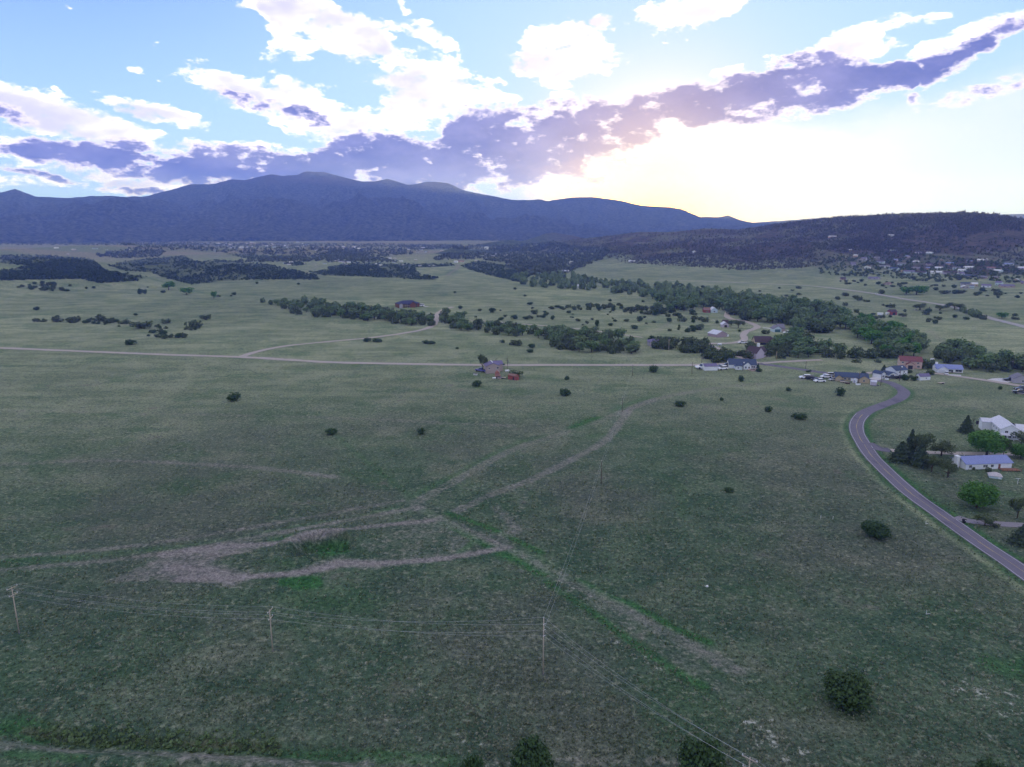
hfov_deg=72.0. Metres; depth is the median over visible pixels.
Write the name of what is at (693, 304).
cottonwood tree
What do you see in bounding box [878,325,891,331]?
bright cottonwood tree
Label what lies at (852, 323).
cottonwood tree
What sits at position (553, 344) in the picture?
scrub oak
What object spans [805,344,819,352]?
scrub oak
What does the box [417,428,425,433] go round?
juniper bush
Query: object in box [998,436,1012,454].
yard tree
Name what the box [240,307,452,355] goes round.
dirt road
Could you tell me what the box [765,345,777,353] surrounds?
scrub oak
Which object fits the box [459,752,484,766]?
juniper bush
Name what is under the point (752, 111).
sky
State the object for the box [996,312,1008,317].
green tree
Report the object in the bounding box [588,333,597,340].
cottonwood tree
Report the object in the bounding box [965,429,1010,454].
green tree
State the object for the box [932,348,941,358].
scrub oak
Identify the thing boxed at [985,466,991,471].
yard shrub
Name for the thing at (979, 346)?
cottonwood tree
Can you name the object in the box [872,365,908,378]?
house
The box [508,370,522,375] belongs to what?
oak bush
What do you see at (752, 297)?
cottonwood tree
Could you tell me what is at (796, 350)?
cottonwood tree
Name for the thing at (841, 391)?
juniper bush
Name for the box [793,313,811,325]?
cottonwood tree
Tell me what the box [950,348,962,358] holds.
cottonwood tree
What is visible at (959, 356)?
scrub oak
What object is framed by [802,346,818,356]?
cottonwood tree
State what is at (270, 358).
dirt road
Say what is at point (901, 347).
cottonwood tree
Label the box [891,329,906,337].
cottonwood tree
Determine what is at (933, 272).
house
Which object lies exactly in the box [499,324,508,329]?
cottonwood tree
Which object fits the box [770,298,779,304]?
cottonwood tree
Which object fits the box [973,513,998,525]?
yard tree
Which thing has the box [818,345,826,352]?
cottonwood tree
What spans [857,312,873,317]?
bright cottonwood tree
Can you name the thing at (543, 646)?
utility pole
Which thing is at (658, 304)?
cottonwood tree
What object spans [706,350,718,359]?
scrub oak
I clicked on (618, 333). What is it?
cottonwood tree
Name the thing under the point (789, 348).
scrub oak
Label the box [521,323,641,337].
dirt lane
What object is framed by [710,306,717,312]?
house
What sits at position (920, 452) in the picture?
pine tree
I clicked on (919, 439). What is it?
yard tree
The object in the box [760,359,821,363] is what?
gravel lane
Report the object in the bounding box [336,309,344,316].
cottonwood tree
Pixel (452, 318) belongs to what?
cottonwood tree
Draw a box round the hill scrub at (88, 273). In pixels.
[0,253,532,284]
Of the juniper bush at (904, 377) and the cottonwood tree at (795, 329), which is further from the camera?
the cottonwood tree at (795, 329)
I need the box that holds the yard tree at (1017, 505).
[1007,497,1023,517]
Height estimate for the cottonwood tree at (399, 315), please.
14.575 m
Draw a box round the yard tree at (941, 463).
[933,457,958,477]
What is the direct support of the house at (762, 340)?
on the ground
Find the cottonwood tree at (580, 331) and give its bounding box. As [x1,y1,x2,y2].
[576,327,587,335]
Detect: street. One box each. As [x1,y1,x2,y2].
[709,312,760,343]
[709,344,759,362]
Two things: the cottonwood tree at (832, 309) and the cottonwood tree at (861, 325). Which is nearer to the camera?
the cottonwood tree at (861, 325)
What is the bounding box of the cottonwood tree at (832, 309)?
[826,305,841,313]
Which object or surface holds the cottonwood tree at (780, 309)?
on the ground
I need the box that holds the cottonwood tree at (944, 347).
[935,344,953,350]
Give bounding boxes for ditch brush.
[32,719,282,756]
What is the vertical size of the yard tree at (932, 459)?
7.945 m
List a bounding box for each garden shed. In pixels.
[870,380,878,385]
[915,373,930,379]
[987,472,1002,479]
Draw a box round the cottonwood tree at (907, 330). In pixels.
[889,326,910,334]
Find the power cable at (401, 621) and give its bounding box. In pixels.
[272,612,540,621]
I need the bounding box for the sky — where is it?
[0,0,1023,222]
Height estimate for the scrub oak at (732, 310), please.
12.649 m
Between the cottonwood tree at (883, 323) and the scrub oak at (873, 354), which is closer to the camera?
the scrub oak at (873, 354)
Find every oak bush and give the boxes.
[51,315,63,321]
[66,316,80,322]
[93,313,105,321]
[104,317,114,322]
[117,319,130,323]
[129,320,152,328]
[161,318,170,323]
[184,319,202,328]
[199,314,210,319]
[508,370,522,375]
[509,339,521,345]
[677,317,687,321]
[695,324,704,329]
[701,317,708,321]
[761,330,769,333]
[922,359,927,367]
[924,369,934,374]
[926,359,934,368]
[939,290,950,293]
[953,275,964,279]
[993,291,1003,295]
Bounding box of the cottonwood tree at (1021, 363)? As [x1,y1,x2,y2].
[1014,357,1023,371]
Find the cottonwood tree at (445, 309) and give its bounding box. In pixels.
[442,307,450,312]
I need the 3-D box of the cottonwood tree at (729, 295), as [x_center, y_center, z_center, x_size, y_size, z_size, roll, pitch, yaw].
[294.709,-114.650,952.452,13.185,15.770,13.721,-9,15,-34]
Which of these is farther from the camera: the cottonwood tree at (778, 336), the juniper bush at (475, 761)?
the cottonwood tree at (778, 336)
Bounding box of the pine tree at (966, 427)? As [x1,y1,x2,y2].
[956,415,975,433]
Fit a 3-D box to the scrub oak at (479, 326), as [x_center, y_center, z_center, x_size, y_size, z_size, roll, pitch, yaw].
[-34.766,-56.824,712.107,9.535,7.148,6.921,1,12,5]
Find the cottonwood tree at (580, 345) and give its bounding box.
[575,342,584,349]
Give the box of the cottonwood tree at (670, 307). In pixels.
[666,304,673,310]
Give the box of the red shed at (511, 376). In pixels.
[508,373,518,379]
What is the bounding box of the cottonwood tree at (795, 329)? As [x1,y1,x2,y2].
[787,326,803,332]
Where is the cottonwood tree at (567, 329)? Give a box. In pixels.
[563,327,573,332]
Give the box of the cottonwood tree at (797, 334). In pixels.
[792,332,801,337]
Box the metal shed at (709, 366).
[701,363,717,370]
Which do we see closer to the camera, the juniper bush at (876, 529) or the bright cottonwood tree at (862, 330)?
the juniper bush at (876, 529)
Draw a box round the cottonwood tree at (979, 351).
[973,348,984,354]
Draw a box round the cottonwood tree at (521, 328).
[515,323,527,334]
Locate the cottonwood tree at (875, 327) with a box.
[867,324,880,330]
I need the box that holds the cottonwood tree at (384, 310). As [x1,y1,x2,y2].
[379,308,387,313]
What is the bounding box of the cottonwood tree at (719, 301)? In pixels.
[714,296,727,308]
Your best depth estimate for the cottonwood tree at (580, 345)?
584.17 m
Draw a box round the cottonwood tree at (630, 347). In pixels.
[625,342,640,353]
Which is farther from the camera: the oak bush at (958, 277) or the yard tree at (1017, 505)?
the oak bush at (958, 277)
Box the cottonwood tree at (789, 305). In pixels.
[783,301,798,310]
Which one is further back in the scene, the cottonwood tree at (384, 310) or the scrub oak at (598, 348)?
the cottonwood tree at (384, 310)
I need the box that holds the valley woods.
[0,240,609,274]
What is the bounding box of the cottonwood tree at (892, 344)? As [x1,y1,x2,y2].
[885,342,896,347]
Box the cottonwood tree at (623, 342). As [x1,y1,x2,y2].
[617,338,628,347]
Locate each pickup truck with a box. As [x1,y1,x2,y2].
[475,367,485,371]
[885,375,898,378]
[1012,389,1023,393]
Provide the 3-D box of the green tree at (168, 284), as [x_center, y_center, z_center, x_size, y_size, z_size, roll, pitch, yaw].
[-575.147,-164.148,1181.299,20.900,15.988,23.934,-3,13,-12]
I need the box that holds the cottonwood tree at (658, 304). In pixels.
[654,302,662,308]
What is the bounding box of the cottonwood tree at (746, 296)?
[744,293,752,298]
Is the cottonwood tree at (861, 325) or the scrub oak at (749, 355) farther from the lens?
the cottonwood tree at (861, 325)
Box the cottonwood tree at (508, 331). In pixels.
[503,328,511,334]
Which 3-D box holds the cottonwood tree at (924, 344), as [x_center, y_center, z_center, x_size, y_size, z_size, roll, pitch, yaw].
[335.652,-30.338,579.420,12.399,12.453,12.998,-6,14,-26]
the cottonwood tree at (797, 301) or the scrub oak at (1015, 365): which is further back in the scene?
the cottonwood tree at (797, 301)
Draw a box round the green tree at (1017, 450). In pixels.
[1009,442,1023,457]
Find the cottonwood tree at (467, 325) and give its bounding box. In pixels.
[463,323,472,329]
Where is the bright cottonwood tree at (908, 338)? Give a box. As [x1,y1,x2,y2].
[900,335,911,342]
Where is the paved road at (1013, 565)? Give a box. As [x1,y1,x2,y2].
[759,363,1023,580]
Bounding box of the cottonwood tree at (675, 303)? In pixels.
[671,301,677,308]
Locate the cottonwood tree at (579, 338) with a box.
[570,335,585,342]
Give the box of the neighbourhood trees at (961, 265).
[818,250,1023,282]
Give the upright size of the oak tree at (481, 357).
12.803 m
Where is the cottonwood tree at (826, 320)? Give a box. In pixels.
[819,316,832,325]
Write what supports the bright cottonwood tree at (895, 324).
on the ground
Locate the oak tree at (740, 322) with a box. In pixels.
[733,320,745,327]
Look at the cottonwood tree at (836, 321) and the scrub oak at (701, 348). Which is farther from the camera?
the cottonwood tree at (836, 321)
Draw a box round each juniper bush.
[124,339,136,344]
[226,392,240,400]
[325,428,337,434]
[371,338,382,341]
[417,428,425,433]
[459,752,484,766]
[472,380,481,386]
[510,734,553,766]
[559,388,571,395]
[649,365,657,371]
[674,400,686,406]
[677,733,725,766]
[690,326,696,331]
[724,486,733,492]
[738,375,744,381]
[764,405,772,411]
[790,412,806,418]
[821,667,872,714]
[834,386,845,395]
[859,519,891,539]
[901,373,909,379]
[972,757,1007,766]
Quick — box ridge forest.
[545,210,1023,269]
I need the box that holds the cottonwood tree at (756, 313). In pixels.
[750,309,765,320]
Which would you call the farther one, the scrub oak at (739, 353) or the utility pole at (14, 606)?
the scrub oak at (739, 353)
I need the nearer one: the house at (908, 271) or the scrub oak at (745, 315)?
the scrub oak at (745, 315)
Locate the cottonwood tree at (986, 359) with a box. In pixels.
[978,355,994,364]
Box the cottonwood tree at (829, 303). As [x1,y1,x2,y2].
[821,300,836,305]
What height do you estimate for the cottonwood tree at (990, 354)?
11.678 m
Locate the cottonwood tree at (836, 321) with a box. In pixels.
[829,319,841,325]
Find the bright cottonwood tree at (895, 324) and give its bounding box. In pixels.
[888,321,904,326]
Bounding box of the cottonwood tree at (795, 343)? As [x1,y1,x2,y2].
[791,340,804,348]
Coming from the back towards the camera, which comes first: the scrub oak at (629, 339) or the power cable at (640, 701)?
the scrub oak at (629, 339)
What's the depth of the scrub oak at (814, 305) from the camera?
858.99 m
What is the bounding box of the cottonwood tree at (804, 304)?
[800,301,809,306]
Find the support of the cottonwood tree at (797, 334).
on the ground
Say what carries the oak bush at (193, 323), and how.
on the ground
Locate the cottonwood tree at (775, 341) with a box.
[769,338,784,345]
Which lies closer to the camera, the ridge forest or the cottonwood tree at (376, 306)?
the cottonwood tree at (376, 306)
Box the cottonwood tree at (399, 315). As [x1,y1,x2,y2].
[395,310,406,318]
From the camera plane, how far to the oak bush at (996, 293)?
1045.55 m
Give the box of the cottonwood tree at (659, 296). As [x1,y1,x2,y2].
[654,291,665,301]
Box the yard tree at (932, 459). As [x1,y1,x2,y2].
[923,454,936,471]
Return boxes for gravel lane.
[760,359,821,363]
[890,449,1020,455]
[935,373,1019,385]
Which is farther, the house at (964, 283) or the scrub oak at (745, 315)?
the house at (964, 283)
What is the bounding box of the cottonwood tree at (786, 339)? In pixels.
[780,336,792,343]
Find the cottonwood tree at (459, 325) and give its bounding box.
[456,322,464,328]
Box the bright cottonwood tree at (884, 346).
[879,344,894,350]
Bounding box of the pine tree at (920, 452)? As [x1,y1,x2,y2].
[905,442,933,469]
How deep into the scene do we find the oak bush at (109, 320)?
765.51 m
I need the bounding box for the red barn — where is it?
[887,309,897,314]
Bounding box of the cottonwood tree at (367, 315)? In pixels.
[363,312,372,320]
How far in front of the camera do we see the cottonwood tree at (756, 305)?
820.52 m
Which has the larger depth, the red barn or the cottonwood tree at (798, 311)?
the red barn
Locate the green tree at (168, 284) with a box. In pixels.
[161,281,175,289]
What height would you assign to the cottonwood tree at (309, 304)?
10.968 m
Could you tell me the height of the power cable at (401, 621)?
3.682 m
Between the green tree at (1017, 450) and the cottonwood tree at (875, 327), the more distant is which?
the cottonwood tree at (875, 327)
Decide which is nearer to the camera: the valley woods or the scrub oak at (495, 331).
the scrub oak at (495, 331)
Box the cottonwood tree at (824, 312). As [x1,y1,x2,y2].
[821,307,828,314]
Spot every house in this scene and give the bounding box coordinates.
[483,360,502,373]
[647,338,658,346]
[702,307,710,312]
[707,329,728,336]
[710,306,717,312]
[720,320,728,326]
[726,358,756,369]
[745,343,766,358]
[751,336,772,344]
[770,324,785,331]
[833,372,869,382]
[868,276,879,279]
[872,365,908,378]
[897,356,922,368]
[903,270,914,273]
[930,271,942,273]
[932,362,963,372]
[942,271,956,273]
[951,455,1013,469]
[960,282,970,284]
[978,415,1023,439]
[981,284,990,287]
[998,284,1014,287]
[1009,372,1023,382]
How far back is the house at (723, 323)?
736.28 m
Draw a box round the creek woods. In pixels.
[260,270,982,316]
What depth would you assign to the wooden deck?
297.92 m
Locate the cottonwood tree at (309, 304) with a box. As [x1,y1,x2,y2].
[307,302,313,308]
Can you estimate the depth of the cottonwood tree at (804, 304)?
884.04 m
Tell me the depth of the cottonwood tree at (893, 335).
609.16 m
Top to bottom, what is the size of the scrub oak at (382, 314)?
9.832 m
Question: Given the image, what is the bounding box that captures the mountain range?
[0,171,1023,243]
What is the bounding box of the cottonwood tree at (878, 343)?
[872,339,887,349]
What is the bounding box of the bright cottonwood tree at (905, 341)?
[891,340,908,345]
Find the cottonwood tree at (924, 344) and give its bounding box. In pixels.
[914,339,929,349]
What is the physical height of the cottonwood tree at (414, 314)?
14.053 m
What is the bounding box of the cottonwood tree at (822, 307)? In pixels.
[818,304,829,313]
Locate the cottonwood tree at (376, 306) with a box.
[371,303,381,309]
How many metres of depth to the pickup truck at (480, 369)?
500.78 m
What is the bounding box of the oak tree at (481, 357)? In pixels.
[478,354,487,366]
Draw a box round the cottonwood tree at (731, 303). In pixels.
[723,297,738,308]
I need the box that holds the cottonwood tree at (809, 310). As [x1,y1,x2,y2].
[799,307,813,313]
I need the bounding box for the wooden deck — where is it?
[998,468,1021,471]
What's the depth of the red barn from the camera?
840.36 m
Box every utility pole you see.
[8,585,19,632]
[267,606,272,651]
[542,617,545,674]
[742,754,757,766]
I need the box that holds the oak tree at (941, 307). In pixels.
[935,305,949,309]
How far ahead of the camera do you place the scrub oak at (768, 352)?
567.69 m
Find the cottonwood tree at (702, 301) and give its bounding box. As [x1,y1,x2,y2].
[698,297,709,306]
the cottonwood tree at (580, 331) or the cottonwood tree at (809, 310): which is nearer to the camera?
the cottonwood tree at (580, 331)
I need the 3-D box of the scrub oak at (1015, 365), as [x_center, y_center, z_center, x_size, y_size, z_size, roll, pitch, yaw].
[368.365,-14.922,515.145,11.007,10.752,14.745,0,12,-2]
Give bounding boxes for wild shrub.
[630,306,639,311]
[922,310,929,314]
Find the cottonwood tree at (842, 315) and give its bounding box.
[832,313,851,326]
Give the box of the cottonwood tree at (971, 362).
[961,357,982,368]
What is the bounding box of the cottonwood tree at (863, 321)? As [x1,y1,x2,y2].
[854,316,870,324]
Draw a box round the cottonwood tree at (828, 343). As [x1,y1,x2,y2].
[817,338,833,346]
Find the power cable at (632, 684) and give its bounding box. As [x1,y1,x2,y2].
[546,619,742,753]
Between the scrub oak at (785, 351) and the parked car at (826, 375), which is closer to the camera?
the parked car at (826, 375)
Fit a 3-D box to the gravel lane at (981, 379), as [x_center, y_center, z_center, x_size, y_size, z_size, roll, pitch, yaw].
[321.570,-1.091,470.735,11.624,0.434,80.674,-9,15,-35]
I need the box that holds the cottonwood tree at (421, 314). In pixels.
[418,310,424,316]
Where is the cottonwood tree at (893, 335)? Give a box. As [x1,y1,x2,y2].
[883,331,898,338]
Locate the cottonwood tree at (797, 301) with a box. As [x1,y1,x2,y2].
[792,298,803,305]
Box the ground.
[0,212,1023,766]
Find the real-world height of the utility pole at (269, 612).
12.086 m
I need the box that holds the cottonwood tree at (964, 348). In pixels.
[957,345,969,351]
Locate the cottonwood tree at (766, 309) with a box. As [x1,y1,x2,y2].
[759,306,775,321]
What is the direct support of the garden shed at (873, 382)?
on the ground
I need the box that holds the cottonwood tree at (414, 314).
[407,311,418,318]
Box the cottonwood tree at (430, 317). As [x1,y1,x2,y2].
[427,315,434,320]
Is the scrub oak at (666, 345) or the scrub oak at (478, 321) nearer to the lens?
the scrub oak at (666, 345)
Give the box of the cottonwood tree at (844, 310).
[839,307,852,315]
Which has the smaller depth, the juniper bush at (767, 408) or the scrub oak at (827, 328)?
the juniper bush at (767, 408)
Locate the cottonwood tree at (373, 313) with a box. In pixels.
[369,309,379,319]
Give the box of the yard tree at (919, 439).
[911,432,936,449]
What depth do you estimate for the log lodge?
917.70 m
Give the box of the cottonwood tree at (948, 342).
[938,339,955,345]
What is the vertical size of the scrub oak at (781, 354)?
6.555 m
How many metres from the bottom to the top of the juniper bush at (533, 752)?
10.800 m
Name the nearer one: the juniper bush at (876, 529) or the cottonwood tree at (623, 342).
the juniper bush at (876, 529)
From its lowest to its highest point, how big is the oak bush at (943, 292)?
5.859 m
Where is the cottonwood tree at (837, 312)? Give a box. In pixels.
[835,307,851,314]
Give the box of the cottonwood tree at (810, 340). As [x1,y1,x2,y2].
[798,336,815,345]
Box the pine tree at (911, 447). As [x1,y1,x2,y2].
[905,429,917,454]
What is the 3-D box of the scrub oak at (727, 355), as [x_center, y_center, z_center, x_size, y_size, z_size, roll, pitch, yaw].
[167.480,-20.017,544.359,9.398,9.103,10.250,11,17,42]
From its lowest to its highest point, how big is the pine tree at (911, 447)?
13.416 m
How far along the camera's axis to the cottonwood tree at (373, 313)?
792.18 m
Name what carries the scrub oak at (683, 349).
on the ground
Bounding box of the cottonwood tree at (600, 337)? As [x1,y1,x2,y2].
[597,334,607,340]
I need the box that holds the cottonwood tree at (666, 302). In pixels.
[663,300,672,306]
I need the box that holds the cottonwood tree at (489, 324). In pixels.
[483,320,493,328]
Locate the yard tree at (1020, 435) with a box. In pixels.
[1010,430,1023,443]
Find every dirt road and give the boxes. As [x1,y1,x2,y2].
[0,347,724,365]
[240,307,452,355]
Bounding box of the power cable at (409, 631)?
[273,619,535,632]
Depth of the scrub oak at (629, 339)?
613.13 m
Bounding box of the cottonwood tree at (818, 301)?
[810,299,823,307]
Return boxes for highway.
[674,280,1023,327]
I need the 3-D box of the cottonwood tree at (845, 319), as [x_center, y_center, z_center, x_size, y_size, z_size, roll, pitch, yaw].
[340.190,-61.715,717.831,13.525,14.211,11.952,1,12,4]
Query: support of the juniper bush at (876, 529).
on the ground
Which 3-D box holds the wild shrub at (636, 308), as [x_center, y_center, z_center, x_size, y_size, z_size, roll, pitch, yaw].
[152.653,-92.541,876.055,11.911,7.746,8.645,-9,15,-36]
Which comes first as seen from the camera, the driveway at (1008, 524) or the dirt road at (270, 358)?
the driveway at (1008, 524)
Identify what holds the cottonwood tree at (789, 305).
on the ground
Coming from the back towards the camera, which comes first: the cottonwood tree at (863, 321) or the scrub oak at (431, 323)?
the scrub oak at (431, 323)
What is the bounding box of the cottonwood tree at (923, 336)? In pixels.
[911,332,930,343]
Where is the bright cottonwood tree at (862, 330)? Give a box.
[858,326,873,339]
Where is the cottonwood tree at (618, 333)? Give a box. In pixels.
[612,327,626,338]
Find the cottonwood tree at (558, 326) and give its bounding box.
[553,324,565,328]
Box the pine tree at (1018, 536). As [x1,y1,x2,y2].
[1002,524,1023,547]
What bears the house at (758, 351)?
on the ground
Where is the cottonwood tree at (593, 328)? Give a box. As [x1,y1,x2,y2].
[588,326,599,332]
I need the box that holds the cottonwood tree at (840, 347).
[832,343,848,353]
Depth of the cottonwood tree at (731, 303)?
858.53 m
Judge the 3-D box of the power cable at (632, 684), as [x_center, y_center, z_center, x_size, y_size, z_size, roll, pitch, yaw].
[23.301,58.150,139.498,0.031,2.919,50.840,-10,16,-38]
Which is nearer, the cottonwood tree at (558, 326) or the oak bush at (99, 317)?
the cottonwood tree at (558, 326)
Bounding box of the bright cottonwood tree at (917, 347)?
[908,341,922,355]
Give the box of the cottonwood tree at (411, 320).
[407,317,415,324]
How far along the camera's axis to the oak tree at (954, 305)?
890.08 m
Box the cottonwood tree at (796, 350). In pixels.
[790,346,806,357]
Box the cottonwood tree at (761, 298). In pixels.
[754,296,768,302]
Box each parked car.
[718,365,727,369]
[799,374,809,378]
[813,378,825,381]
[820,374,832,377]
[1013,385,1023,389]
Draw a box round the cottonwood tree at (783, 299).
[779,297,788,303]
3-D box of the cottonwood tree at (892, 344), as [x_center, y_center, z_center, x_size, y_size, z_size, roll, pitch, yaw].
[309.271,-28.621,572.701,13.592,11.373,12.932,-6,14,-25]
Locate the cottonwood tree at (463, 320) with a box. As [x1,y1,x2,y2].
[458,318,468,323]
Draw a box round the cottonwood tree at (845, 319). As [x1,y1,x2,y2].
[839,316,852,328]
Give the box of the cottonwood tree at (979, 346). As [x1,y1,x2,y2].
[972,345,986,352]
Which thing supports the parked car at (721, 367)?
on the ground
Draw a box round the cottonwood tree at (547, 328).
[543,326,554,331]
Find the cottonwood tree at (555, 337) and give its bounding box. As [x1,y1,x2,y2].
[549,335,560,341]
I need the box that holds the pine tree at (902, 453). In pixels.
[884,441,912,464]
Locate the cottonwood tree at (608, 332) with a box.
[601,329,613,337]
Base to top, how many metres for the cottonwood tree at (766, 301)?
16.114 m
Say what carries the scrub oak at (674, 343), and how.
on the ground
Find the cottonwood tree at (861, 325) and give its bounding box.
[855,323,869,327]
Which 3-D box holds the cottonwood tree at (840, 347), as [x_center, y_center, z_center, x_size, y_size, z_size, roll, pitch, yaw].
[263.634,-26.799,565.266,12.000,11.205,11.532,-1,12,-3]
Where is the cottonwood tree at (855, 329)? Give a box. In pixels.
[850,326,860,337]
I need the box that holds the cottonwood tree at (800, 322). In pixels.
[792,318,808,328]
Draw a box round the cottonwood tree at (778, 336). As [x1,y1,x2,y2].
[773,334,785,338]
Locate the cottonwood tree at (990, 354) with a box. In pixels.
[981,351,1003,364]
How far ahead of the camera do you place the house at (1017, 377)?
467.70 m
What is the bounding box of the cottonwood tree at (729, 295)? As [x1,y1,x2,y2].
[725,293,735,298]
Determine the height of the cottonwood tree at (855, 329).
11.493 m
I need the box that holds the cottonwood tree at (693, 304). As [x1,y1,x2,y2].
[688,300,698,306]
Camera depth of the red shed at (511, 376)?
476.35 m
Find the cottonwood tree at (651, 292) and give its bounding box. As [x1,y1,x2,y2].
[648,289,655,298]
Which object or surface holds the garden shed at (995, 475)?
on the ground
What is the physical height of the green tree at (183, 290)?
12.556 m
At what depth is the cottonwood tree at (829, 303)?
868.83 m
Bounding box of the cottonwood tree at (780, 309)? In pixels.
[769,306,787,313]
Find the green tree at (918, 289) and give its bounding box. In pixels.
[909,285,926,294]
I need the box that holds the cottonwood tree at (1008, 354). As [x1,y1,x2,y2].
[997,349,1015,360]
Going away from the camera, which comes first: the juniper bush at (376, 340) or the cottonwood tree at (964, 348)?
the cottonwood tree at (964, 348)
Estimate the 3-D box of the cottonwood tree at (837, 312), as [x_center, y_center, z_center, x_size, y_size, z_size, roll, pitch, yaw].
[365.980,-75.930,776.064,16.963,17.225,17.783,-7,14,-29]
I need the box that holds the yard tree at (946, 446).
[929,440,956,455]
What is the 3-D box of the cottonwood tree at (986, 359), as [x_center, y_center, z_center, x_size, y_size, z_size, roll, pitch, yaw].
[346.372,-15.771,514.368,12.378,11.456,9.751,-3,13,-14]
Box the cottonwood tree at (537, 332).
[534,330,542,337]
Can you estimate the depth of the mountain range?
6816.75 m
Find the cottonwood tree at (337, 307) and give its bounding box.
[332,305,341,309]
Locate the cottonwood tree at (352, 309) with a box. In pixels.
[348,307,357,312]
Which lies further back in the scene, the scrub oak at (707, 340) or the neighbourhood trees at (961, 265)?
the neighbourhood trees at (961, 265)
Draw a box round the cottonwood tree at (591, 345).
[583,340,599,351]
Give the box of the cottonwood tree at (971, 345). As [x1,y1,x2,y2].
[957,341,975,350]
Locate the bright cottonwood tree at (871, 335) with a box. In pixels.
[863,330,881,343]
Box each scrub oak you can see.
[295,308,301,314]
[311,310,319,316]
[320,310,330,316]
[349,311,359,317]
[377,312,386,319]
[386,312,394,320]
[391,318,399,323]
[419,319,425,325]
[427,320,435,325]
[473,318,484,325]
[473,324,481,329]
[484,327,490,332]
[491,326,499,334]
[512,328,519,336]
[526,328,534,333]
[549,339,559,346]
[556,341,567,349]
[564,337,574,346]
[564,341,577,350]
[585,330,596,338]
[594,344,602,350]
[607,342,620,353]
[626,335,634,342]
[651,338,664,347]
[656,306,666,313]
[662,341,673,349]
[667,337,680,344]
[669,340,677,348]
[679,345,691,352]
[681,336,693,344]
[689,345,698,352]
[697,343,710,352]
[700,352,710,358]
[701,336,711,344]
[703,298,713,306]
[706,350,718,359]
[711,355,721,362]
[721,352,733,360]
[725,307,742,314]
[736,350,745,355]
[738,309,751,320]
[742,350,753,358]
[764,348,774,356]
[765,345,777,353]
[775,351,785,358]
[777,348,790,355]
[778,312,794,322]
[783,316,792,324]
[783,344,792,353]
[804,320,825,332]
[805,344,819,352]
[807,303,819,311]
[819,322,835,332]
[821,346,834,357]
[836,351,846,358]
[847,348,862,358]
[861,347,879,358]
[878,348,898,357]
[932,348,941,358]
[941,350,958,363]
[942,349,960,357]
[960,353,981,367]
[983,363,1000,371]
[995,357,1010,366]
[999,360,1012,371]
[1009,355,1023,369]
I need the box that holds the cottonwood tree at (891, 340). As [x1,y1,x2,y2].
[883,336,904,344]
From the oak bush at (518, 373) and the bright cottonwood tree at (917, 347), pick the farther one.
the bright cottonwood tree at (917, 347)
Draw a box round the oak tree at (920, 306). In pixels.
[913,303,926,309]
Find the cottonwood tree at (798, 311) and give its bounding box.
[793,307,807,316]
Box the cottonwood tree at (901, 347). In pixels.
[895,342,914,355]
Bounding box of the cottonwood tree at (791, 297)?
[788,294,797,302]
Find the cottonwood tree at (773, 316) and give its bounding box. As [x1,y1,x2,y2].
[766,313,779,322]
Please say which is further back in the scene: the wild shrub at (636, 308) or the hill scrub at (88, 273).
the hill scrub at (88, 273)
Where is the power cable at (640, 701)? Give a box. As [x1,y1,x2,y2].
[551,636,738,761]
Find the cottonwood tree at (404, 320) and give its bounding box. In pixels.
[401,317,409,323]
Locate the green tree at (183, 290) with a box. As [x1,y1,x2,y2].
[178,287,194,293]
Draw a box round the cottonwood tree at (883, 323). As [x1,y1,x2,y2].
[876,319,889,327]
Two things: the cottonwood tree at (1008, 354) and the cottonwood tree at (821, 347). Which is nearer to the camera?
the cottonwood tree at (1008, 354)
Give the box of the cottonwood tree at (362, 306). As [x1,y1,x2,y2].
[359,304,370,310]
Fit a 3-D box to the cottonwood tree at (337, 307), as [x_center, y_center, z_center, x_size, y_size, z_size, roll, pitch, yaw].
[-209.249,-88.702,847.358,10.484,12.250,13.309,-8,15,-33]
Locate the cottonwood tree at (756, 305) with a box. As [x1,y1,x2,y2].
[749,301,766,308]
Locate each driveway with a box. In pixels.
[863,443,890,451]
[953,516,1023,526]
[987,378,1010,382]
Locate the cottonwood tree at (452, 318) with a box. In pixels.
[446,314,457,322]
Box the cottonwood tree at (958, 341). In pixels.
[949,337,966,349]
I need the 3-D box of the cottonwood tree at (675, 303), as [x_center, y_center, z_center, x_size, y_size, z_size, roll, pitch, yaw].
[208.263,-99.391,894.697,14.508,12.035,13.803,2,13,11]
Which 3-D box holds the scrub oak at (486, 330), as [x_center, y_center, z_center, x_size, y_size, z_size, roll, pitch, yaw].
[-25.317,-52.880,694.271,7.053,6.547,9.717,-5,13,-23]
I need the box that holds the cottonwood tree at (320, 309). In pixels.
[317,306,325,313]
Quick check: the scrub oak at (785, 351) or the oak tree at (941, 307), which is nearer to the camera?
the scrub oak at (785, 351)
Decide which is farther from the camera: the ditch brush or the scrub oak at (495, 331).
the scrub oak at (495, 331)
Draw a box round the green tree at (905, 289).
[899,286,912,293]
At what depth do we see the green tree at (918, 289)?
1076.16 m
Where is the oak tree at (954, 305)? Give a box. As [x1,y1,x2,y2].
[945,302,964,309]
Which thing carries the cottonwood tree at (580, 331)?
on the ground
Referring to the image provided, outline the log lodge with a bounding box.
[395,300,418,307]
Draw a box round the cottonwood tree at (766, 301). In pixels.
[762,299,772,304]
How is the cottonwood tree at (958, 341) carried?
on the ground
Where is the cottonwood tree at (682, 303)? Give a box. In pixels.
[677,298,689,309]
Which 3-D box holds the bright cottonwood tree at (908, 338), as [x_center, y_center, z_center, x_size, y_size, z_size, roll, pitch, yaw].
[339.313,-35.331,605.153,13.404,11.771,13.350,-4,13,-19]
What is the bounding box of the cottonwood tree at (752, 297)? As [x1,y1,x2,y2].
[747,295,760,300]
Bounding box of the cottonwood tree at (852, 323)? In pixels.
[847,320,859,331]
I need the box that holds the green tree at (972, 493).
[955,480,1000,507]

